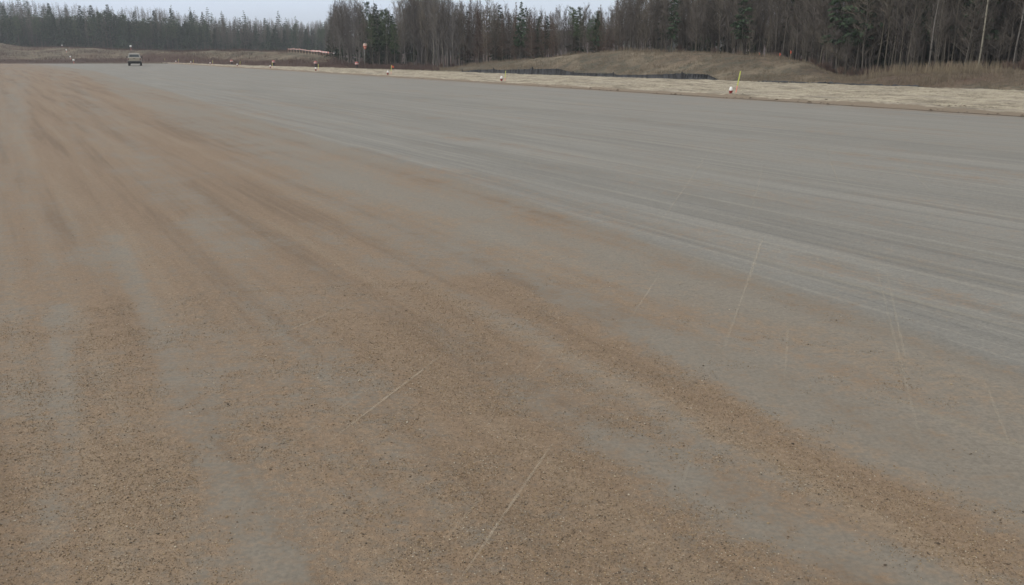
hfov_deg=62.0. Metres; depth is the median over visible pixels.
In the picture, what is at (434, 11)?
pine tree
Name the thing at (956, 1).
bare tree
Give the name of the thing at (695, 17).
bare tree
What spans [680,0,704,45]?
bare tree
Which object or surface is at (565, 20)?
bare tree
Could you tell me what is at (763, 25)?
bare tree
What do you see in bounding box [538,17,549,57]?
larch tree
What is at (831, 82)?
collapsed fence
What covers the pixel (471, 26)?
bare tree
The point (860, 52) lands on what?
bare tree
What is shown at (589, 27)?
pine tree
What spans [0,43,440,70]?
brush
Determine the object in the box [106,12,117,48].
pine tree
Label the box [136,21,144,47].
pine tree
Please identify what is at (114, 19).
spruce tree
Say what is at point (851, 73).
shrub
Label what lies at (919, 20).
bare tree
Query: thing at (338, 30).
bare tree
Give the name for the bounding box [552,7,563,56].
bare tree
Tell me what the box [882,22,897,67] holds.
bare sapling
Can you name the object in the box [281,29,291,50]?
spruce tree
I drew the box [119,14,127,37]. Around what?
pine tree
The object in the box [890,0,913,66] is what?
bare sapling
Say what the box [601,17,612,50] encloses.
larch tree
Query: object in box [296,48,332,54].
barrier fence
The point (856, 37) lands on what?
bare tree
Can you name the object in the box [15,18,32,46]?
spruce tree
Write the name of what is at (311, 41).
spruce tree
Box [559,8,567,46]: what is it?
bare tree
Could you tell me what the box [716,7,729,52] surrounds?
bare sapling
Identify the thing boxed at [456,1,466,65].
bare tree
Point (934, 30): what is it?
bare tree
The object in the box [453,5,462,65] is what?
bare tree
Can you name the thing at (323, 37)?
pine tree
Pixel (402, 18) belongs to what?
bare tree
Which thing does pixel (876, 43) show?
spruce tree
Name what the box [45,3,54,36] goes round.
spruce tree
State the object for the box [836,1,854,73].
bare tree
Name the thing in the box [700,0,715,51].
bare tree
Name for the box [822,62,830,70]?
shrub
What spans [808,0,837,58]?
bare tree
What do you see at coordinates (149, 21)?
pine tree
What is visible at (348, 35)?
bare tree
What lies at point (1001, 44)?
bare sapling
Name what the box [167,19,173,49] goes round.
pine tree
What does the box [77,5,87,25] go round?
spruce tree
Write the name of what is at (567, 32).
bare tree
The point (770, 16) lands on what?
bare tree
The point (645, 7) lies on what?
bare tree
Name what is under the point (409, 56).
woodland
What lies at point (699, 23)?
bare sapling
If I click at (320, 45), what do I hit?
spruce tree
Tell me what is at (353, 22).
bare tree
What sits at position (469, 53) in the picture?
larch tree
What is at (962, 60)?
spruce tree
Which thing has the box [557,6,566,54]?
bare tree
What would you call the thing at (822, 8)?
bare tree
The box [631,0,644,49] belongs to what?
bare tree
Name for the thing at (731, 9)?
bare sapling
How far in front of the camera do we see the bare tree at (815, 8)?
66.72 m
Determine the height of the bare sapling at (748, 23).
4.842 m
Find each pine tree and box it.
[29,15,39,46]
[35,16,42,45]
[72,15,79,46]
[100,11,110,45]
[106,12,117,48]
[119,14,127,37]
[135,21,144,48]
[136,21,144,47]
[139,20,149,47]
[143,23,152,48]
[146,17,152,45]
[159,17,171,46]
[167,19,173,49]
[170,21,179,49]
[191,21,198,49]
[199,20,208,48]
[316,29,320,52]
[320,29,326,53]
[359,2,371,62]
[365,14,379,63]
[377,8,394,64]
[378,12,390,63]
[388,24,401,61]
[428,0,443,57]
[564,6,579,45]
[572,6,587,53]
[585,19,594,51]
[591,11,602,37]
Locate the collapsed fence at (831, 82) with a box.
[759,81,922,86]
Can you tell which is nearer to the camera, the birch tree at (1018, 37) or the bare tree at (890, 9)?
the birch tree at (1018, 37)
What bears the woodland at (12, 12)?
on the terrain at (790, 66)
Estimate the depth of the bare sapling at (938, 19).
56.26 m
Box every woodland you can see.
[0,0,721,55]
[324,0,1023,72]
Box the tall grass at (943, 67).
[861,59,1019,78]
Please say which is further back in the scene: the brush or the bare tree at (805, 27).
the brush
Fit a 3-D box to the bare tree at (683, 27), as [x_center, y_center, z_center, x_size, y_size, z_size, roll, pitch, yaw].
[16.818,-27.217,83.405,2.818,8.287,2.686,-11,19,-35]
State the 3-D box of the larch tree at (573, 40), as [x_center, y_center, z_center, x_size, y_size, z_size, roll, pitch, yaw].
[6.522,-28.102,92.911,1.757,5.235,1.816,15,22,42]
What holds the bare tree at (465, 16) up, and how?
on the terrain at (790, 66)
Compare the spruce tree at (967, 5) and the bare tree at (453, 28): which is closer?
the spruce tree at (967, 5)
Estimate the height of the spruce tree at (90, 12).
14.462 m
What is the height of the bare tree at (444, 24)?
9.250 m
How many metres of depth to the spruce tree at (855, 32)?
62.30 m
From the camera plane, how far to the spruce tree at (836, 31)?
63.93 m
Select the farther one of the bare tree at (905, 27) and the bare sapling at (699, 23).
the bare sapling at (699, 23)
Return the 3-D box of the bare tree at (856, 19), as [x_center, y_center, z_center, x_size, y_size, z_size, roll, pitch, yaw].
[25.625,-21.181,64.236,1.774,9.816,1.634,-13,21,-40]
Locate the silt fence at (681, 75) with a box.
[462,67,717,79]
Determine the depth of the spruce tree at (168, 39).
278.12 m
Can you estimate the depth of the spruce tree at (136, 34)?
273.95 m
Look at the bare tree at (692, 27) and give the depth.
80.70 m
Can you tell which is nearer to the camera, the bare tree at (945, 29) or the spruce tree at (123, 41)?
the bare tree at (945, 29)
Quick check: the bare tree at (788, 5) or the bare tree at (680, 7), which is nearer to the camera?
the bare tree at (788, 5)
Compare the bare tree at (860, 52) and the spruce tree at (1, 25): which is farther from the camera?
the spruce tree at (1, 25)
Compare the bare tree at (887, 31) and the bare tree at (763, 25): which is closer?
the bare tree at (887, 31)
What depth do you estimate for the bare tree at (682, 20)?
80.64 m
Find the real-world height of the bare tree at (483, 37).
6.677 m
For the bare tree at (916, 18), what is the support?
on the terrain at (790, 66)
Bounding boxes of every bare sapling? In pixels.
[618,0,644,44]
[633,25,647,48]
[684,0,707,49]
[703,4,725,52]
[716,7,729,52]
[718,1,739,52]
[728,28,734,52]
[738,0,759,54]
[744,3,759,51]
[758,11,767,53]
[760,18,782,55]
[765,21,780,52]
[780,11,796,57]
[787,27,798,57]
[793,11,820,59]
[794,13,812,59]
[802,0,847,63]
[815,2,843,69]
[839,4,861,73]
[840,34,856,74]
[846,0,877,72]
[847,2,886,67]
[861,12,880,70]
[871,0,882,56]
[871,2,885,69]
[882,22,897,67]
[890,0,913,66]
[891,34,909,64]
[901,28,927,63]
[908,17,925,67]
[908,24,919,63]
[923,8,958,65]
[925,0,955,62]
[928,8,948,56]
[943,0,1001,64]
[955,16,992,60]
[962,0,989,63]
[962,0,1006,57]
[977,28,990,60]
[986,20,1015,62]
[990,0,1019,66]
[990,29,1008,61]
[1014,22,1023,62]
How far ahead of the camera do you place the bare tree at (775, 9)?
71.18 m
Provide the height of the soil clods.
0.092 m
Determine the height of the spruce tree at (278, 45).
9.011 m
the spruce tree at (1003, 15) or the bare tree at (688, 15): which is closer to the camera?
the spruce tree at (1003, 15)
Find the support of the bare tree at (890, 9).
on the terrain at (790, 66)
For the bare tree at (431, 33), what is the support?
on the terrain at (790, 66)
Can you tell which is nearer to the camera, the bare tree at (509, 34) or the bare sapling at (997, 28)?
the bare sapling at (997, 28)
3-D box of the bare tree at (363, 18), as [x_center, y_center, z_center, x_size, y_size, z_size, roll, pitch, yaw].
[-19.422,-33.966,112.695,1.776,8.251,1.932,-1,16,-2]
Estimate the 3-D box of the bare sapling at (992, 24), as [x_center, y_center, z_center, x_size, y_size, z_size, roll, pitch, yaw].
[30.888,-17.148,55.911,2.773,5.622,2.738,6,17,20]
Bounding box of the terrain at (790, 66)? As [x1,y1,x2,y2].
[0,16,1023,90]
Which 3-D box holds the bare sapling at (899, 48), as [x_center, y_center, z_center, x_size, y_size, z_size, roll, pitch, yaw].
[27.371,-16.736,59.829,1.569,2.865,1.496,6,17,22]
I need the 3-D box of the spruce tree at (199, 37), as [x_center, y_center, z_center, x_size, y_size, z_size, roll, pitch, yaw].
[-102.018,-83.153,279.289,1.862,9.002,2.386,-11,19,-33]
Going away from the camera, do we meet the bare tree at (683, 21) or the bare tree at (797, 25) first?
the bare tree at (797, 25)
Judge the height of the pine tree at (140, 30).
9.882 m
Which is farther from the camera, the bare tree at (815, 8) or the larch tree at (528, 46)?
the larch tree at (528, 46)
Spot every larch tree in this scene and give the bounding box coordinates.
[454,2,465,58]
[461,2,475,63]
[471,1,485,63]
[471,10,483,61]
[471,12,481,62]
[475,1,492,61]
[480,7,493,60]
[492,14,503,59]
[496,14,508,60]
[502,8,514,58]
[506,2,519,56]
[509,15,519,56]
[522,10,536,57]
[524,15,538,58]
[529,17,537,56]
[536,15,543,56]
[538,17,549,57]
[546,11,553,54]
[547,15,556,56]
[549,8,562,54]
[565,13,577,53]
[590,8,604,51]
[595,15,605,51]
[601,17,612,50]
[604,14,616,50]
[608,0,621,49]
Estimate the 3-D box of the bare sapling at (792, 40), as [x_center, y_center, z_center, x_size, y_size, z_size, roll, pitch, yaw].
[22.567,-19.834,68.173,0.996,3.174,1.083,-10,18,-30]
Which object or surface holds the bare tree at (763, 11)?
on the terrain at (790, 66)
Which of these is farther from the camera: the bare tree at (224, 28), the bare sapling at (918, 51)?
the bare tree at (224, 28)
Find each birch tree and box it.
[927,0,938,70]
[978,0,988,66]
[1012,7,1023,69]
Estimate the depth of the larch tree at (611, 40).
90.52 m
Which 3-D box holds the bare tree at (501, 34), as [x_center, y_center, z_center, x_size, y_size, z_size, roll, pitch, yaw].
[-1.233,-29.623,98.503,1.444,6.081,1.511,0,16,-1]
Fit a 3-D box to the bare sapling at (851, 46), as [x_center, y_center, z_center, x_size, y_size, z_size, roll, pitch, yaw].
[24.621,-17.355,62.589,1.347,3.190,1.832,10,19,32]
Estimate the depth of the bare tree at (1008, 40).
60.86 m
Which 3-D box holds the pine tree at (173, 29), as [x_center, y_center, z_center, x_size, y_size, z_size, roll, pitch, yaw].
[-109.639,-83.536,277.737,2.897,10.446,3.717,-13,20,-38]
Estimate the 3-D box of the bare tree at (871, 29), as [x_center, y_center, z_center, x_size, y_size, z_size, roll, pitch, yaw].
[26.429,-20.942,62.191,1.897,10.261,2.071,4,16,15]
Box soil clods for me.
[241,67,1023,115]
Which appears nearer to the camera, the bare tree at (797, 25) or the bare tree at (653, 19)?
the bare tree at (797, 25)
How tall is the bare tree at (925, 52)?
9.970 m
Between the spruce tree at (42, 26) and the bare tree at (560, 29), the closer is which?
the bare tree at (560, 29)
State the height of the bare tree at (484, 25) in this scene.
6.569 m
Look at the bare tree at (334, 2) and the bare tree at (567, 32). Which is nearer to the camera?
the bare tree at (567, 32)
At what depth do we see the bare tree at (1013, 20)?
56.28 m
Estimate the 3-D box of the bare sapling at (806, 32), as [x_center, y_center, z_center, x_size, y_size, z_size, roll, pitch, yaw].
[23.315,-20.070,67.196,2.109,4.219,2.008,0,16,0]
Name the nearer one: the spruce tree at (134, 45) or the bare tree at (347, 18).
the bare tree at (347, 18)
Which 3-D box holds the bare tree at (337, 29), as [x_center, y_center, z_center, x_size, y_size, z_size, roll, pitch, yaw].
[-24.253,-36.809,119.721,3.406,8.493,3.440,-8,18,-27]
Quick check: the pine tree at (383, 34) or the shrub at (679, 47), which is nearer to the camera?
the shrub at (679, 47)
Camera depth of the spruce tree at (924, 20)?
60.24 m
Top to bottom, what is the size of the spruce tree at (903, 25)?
11.604 m
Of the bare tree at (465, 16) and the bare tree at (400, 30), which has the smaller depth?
the bare tree at (465, 16)
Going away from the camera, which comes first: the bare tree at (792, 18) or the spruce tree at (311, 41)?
the bare tree at (792, 18)
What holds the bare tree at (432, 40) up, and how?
on the terrain at (790, 66)
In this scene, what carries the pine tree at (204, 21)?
on the terrain at (790, 66)
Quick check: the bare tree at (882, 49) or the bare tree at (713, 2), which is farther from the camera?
the bare tree at (713, 2)
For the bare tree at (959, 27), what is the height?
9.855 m
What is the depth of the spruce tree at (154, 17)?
279.90 m
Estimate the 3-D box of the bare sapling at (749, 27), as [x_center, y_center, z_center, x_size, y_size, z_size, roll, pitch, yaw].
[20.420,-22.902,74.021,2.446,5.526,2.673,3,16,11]
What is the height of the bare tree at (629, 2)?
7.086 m
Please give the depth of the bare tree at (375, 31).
113.01 m
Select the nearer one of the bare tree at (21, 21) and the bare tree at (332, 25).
the bare tree at (332, 25)
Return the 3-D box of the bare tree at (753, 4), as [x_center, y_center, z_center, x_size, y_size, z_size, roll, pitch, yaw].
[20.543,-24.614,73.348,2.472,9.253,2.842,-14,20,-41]
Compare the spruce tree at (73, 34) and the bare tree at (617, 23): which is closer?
the bare tree at (617, 23)
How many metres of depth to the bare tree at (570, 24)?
89.50 m
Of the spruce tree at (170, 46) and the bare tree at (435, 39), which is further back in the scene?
the spruce tree at (170, 46)
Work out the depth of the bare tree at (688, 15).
80.68 m
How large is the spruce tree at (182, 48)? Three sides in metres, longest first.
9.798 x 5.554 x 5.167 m
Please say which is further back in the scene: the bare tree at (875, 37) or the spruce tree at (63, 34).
the spruce tree at (63, 34)
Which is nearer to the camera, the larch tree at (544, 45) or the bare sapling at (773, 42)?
the bare sapling at (773, 42)
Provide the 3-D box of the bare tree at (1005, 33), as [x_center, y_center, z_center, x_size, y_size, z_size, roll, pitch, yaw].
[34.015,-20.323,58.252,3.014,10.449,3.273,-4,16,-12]
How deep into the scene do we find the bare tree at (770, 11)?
71.83 m
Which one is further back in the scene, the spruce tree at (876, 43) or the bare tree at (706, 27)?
the bare tree at (706, 27)
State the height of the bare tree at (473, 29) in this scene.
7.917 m
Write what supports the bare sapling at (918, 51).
on the terrain at (790, 66)
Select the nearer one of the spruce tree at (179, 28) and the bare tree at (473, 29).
the bare tree at (473, 29)
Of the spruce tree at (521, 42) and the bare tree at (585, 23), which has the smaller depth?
the bare tree at (585, 23)
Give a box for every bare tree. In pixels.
[18,9,26,35]
[153,8,160,43]
[219,17,224,39]
[221,14,227,48]
[326,14,336,58]
[328,6,345,63]
[328,7,338,59]
[329,2,346,59]
[330,1,340,57]
[333,0,347,62]
[333,13,339,54]
[335,0,348,59]
[339,1,351,64]
[340,6,356,62]
[341,0,351,48]
[342,0,362,62]
[343,6,356,55]
[345,6,366,61]
[347,0,366,64]
[349,0,365,54]
[352,13,371,62]
[358,3,370,62]
[366,1,378,63]
[366,9,377,44]
[373,9,380,63]
[392,0,413,63]
[393,6,401,51]
[394,0,412,65]
[396,1,406,63]
[396,12,410,63]
[403,0,420,64]
[403,0,420,64]
[403,0,424,62]
[407,0,431,64]
[407,2,422,62]
[414,0,443,64]
[416,0,427,57]
[416,0,431,64]
[423,0,434,61]
[424,0,441,65]
[426,0,448,64]
[427,0,444,65]
[430,0,455,65]
[437,0,450,65]
[438,2,446,66]
[439,2,456,67]
[444,3,458,55]
[446,5,463,66]
[447,2,454,58]
[450,0,468,66]
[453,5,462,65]
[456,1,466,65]
[457,3,467,63]
[460,2,467,65]
[462,0,484,62]
[465,3,482,62]
[465,11,472,51]
[476,10,485,61]
[479,4,488,61]
[482,0,495,54]
[484,2,490,61]
[487,3,501,53]
[487,6,502,60]
[496,10,506,60]
[503,3,511,60]
[503,11,517,55]
[520,11,527,58]
[535,8,544,54]
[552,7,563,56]
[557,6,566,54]
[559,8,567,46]
[560,5,568,46]
[564,14,570,46]
[569,17,575,52]
[578,4,589,52]
[579,2,589,44]
[584,3,591,51]
[598,11,606,40]
[605,0,626,47]
[606,9,613,44]
[608,0,625,47]
[612,7,619,41]
[615,0,631,46]
[620,2,639,45]
[622,0,636,47]
[623,0,649,48]
[629,0,639,49]
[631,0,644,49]
[633,0,646,44]
[633,0,657,50]
[637,0,664,49]
[644,0,661,46]
[653,0,678,49]
[674,0,686,43]
[676,0,686,38]
[676,3,695,46]
[678,0,691,50]
[680,0,695,51]
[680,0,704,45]
[683,0,707,49]
[685,0,701,48]
[687,2,700,51]
[697,1,711,50]
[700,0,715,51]
[701,0,718,50]
[703,0,724,47]
[704,0,726,50]
[704,0,733,51]
[706,7,726,49]
[714,0,736,51]
[722,0,732,52]
[725,0,751,54]
[726,0,751,54]
[732,0,757,54]
[739,0,761,51]
[746,0,775,52]
[749,0,771,55]
[755,1,767,54]
[758,0,779,52]
[763,0,781,50]
[763,0,786,51]
[767,0,786,49]
[774,0,793,54]
[774,0,797,55]
[774,0,798,56]
[776,4,783,52]
[781,0,812,59]
[783,0,826,59]
[786,2,805,58]
[788,0,820,61]
[789,0,806,56]
[792,1,817,58]
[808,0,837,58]
[810,31,857,74]
[811,0,858,60]
[811,16,820,59]
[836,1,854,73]
[841,0,888,68]
[843,1,857,58]
[850,0,885,73]
[851,1,859,67]
[857,0,884,68]
[864,0,883,68]
[871,0,895,66]
[874,1,903,65]
[879,1,891,66]
[880,0,912,65]
[880,0,920,64]
[882,0,900,69]
[883,1,896,65]
[885,0,929,69]
[887,0,936,67]
[894,1,926,65]
[905,0,945,65]
[917,0,965,63]
[918,2,949,55]
[920,1,952,60]
[921,0,945,61]
[922,0,967,64]
[923,0,936,70]
[931,0,968,64]
[944,0,968,60]
[947,1,970,65]
[948,0,973,65]
[953,0,1001,67]
[985,1,994,64]
[988,0,1019,63]
[989,0,1023,60]
[994,0,1023,62]
[995,1,1017,66]
[1000,1,1023,66]
[1004,10,1023,58]
[1008,0,1022,63]
[1008,0,1023,19]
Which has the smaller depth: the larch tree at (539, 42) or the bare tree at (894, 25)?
the bare tree at (894, 25)
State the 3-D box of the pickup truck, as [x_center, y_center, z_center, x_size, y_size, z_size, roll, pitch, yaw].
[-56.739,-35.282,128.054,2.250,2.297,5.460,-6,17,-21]
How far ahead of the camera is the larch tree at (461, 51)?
105.31 m
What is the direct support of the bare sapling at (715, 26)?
on the terrain at (790, 66)
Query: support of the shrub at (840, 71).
on the terrain at (790, 66)
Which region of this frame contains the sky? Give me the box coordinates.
[0,0,790,34]
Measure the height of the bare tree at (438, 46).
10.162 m
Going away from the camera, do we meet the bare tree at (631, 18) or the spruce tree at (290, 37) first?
the bare tree at (631, 18)
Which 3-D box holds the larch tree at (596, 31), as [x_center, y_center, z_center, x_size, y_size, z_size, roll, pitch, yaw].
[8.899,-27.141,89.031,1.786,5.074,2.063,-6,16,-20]
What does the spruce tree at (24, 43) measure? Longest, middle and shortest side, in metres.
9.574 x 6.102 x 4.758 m
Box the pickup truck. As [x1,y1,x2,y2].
[126,51,142,65]
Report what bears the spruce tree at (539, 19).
on the terrain at (790, 66)
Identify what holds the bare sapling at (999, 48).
on the terrain at (790, 66)
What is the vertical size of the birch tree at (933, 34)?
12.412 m
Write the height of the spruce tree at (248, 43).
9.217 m
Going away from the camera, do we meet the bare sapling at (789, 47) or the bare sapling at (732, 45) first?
the bare sapling at (789, 47)
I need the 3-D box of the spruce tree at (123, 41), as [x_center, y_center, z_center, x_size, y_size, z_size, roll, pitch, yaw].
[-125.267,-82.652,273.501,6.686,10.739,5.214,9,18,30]
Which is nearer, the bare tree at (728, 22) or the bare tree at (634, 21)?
the bare tree at (728, 22)
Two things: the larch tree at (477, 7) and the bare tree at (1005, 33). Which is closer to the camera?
the bare tree at (1005, 33)
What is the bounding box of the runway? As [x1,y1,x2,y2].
[0,63,1023,584]
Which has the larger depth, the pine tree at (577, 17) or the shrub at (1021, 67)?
the pine tree at (577, 17)
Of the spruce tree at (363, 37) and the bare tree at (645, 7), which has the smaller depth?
the bare tree at (645, 7)
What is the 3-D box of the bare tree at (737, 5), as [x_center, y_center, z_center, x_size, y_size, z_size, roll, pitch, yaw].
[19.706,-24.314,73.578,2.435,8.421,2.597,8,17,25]
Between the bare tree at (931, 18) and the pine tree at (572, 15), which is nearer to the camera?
the bare tree at (931, 18)
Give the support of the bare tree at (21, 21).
on the terrain at (790, 66)
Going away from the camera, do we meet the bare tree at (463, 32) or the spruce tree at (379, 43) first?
the bare tree at (463, 32)
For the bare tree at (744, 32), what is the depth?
75.81 m
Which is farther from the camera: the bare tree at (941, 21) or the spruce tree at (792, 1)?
the spruce tree at (792, 1)
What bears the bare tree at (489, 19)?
on the terrain at (790, 66)
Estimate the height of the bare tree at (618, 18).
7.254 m
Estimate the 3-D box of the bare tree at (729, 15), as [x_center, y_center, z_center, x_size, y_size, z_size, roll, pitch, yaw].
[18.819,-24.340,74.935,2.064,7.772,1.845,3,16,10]
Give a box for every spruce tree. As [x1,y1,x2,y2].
[0,6,9,40]
[0,19,10,43]
[1,9,12,43]
[7,16,25,45]
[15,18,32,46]
[15,21,29,46]
[21,18,28,46]
[27,10,35,43]
[40,18,46,45]
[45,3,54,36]
[47,15,60,46]
[56,16,73,46]
[63,16,78,46]
[69,17,76,43]
[76,17,95,47]
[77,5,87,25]
[87,5,96,43]
[103,4,115,47]
[111,14,119,41]
[114,19,131,49]
[126,18,134,47]
[127,23,139,49]
[130,12,141,48]
[150,11,161,40]
[152,22,163,50]
[164,21,172,48]
[164,27,174,49]
[168,8,175,41]
[176,23,183,47]
[178,23,186,50]
[183,23,197,50]
[189,12,195,41]
[198,24,202,50]
[200,12,205,49]
[211,28,222,48]
[236,28,241,47]
[241,24,252,49]
[253,24,260,49]
[261,25,274,50]
[269,25,281,50]
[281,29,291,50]
[289,25,293,50]
[299,28,303,51]
[301,29,311,52]
[310,29,317,52]
[316,28,326,52]
[318,29,324,50]
[356,6,369,57]
[371,3,385,63]
[387,14,399,63]
[512,2,529,59]
[534,17,542,57]
[543,16,550,49]
[592,14,601,51]
[655,1,674,47]
[667,0,681,51]
[730,0,756,52]
[780,0,813,57]
[819,4,858,73]
[820,0,857,72]
[841,0,884,73]
[860,1,889,69]
[883,3,930,63]
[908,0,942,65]
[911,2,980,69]
[953,3,1007,65]
[960,0,992,61]
[961,0,1006,59]
[963,0,1000,61]
[1002,21,1022,63]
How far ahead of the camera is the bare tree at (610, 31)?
84.27 m
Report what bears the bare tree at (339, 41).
on the terrain at (790, 66)
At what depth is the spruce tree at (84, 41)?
275.90 m
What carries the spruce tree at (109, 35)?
on the terrain at (790, 66)
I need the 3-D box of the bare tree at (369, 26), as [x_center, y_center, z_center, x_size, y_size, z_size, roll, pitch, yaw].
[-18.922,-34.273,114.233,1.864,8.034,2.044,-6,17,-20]
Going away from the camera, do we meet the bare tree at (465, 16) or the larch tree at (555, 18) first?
the larch tree at (555, 18)
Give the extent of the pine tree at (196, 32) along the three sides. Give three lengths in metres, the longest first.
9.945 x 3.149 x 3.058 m
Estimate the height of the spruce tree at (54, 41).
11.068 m
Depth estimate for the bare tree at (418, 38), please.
108.02 m
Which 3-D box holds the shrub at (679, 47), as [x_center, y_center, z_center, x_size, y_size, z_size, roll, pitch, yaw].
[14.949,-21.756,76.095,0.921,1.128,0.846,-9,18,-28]
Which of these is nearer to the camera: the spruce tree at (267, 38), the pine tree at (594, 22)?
the pine tree at (594, 22)
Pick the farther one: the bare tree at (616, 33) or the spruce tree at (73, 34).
the spruce tree at (73, 34)
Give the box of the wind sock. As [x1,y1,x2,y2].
[363,43,366,63]
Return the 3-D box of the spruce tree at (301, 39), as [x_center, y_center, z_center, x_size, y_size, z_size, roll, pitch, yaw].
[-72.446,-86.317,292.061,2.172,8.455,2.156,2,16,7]
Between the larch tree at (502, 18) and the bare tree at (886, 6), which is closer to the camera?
the bare tree at (886, 6)
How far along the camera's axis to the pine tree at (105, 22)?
275.32 m
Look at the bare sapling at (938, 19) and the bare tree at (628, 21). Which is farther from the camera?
the bare tree at (628, 21)
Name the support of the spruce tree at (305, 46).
on the terrain at (790, 66)
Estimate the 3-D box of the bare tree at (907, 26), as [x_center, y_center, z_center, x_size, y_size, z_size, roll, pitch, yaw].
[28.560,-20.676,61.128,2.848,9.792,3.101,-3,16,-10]
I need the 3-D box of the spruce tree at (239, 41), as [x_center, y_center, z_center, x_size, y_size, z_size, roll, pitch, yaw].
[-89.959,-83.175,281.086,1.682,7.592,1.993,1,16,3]
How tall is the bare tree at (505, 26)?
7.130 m
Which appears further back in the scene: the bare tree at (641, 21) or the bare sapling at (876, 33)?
the bare tree at (641, 21)
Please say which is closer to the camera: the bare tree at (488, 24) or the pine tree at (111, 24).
the bare tree at (488, 24)
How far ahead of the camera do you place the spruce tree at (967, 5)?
56.75 m
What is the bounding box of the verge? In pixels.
[162,62,1023,115]
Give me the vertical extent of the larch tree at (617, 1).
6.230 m
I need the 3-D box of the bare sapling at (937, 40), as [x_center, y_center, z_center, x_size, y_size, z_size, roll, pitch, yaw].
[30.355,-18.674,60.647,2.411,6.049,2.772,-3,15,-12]
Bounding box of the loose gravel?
[0,203,1023,584]
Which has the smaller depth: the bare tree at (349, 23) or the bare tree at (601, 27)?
the bare tree at (601, 27)
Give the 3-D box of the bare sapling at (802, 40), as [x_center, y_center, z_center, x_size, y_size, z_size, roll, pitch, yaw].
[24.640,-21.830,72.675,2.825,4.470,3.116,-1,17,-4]
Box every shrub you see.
[675,44,683,51]
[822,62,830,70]
[837,66,845,74]
[846,65,857,75]
[871,64,881,73]
[1001,58,1012,69]
[1016,60,1023,70]
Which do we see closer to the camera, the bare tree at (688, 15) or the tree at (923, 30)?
the tree at (923, 30)
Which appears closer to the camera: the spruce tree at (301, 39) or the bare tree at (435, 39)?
the bare tree at (435, 39)
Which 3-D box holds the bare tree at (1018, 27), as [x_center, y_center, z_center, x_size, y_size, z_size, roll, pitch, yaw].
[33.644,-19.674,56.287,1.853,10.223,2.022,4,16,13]
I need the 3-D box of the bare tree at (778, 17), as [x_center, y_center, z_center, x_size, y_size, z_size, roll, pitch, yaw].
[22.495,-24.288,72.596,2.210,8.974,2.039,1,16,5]
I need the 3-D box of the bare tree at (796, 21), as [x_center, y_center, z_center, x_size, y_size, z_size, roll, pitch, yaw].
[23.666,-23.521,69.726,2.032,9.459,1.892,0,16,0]
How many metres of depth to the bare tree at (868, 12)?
61.69 m
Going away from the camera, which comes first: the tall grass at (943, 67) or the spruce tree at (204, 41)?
the tall grass at (943, 67)
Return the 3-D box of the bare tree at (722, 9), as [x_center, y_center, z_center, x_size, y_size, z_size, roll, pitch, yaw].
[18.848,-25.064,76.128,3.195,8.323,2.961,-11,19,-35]
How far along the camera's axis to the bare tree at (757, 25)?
75.81 m
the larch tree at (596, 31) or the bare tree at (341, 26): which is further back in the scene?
the bare tree at (341, 26)
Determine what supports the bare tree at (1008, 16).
on the terrain at (790, 66)
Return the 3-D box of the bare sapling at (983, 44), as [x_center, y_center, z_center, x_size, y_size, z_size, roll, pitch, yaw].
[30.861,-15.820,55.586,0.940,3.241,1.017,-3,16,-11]
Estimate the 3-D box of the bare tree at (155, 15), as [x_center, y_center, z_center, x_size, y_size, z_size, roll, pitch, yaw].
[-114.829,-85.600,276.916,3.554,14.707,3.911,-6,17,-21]
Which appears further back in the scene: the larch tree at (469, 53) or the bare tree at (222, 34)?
the bare tree at (222, 34)
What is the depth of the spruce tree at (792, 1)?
73.44 m
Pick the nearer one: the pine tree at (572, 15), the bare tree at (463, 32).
the pine tree at (572, 15)
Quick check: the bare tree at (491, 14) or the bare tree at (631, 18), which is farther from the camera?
the bare tree at (491, 14)
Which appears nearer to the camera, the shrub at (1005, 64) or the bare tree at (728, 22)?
the shrub at (1005, 64)
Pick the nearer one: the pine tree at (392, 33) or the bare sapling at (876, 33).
the bare sapling at (876, 33)
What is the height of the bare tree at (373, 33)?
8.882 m
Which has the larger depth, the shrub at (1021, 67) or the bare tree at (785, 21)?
the bare tree at (785, 21)
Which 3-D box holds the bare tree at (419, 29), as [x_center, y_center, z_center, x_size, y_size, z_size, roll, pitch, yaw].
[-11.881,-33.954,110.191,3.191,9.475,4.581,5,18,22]
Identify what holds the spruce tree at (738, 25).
on the terrain at (790, 66)
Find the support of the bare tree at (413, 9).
on the terrain at (790, 66)
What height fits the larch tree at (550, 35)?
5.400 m
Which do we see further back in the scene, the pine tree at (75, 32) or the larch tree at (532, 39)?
the pine tree at (75, 32)
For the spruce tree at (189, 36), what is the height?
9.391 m
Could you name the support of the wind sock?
on the terrain at (790, 66)
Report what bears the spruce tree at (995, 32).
on the terrain at (790, 66)
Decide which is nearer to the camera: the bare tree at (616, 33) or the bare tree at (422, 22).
the bare tree at (616, 33)
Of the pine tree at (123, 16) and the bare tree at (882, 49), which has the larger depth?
the pine tree at (123, 16)
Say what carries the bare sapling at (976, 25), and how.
on the terrain at (790, 66)
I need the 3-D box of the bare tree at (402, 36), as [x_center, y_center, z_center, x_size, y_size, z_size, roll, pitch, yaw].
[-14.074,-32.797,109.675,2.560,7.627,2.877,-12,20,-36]
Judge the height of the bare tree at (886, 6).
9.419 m

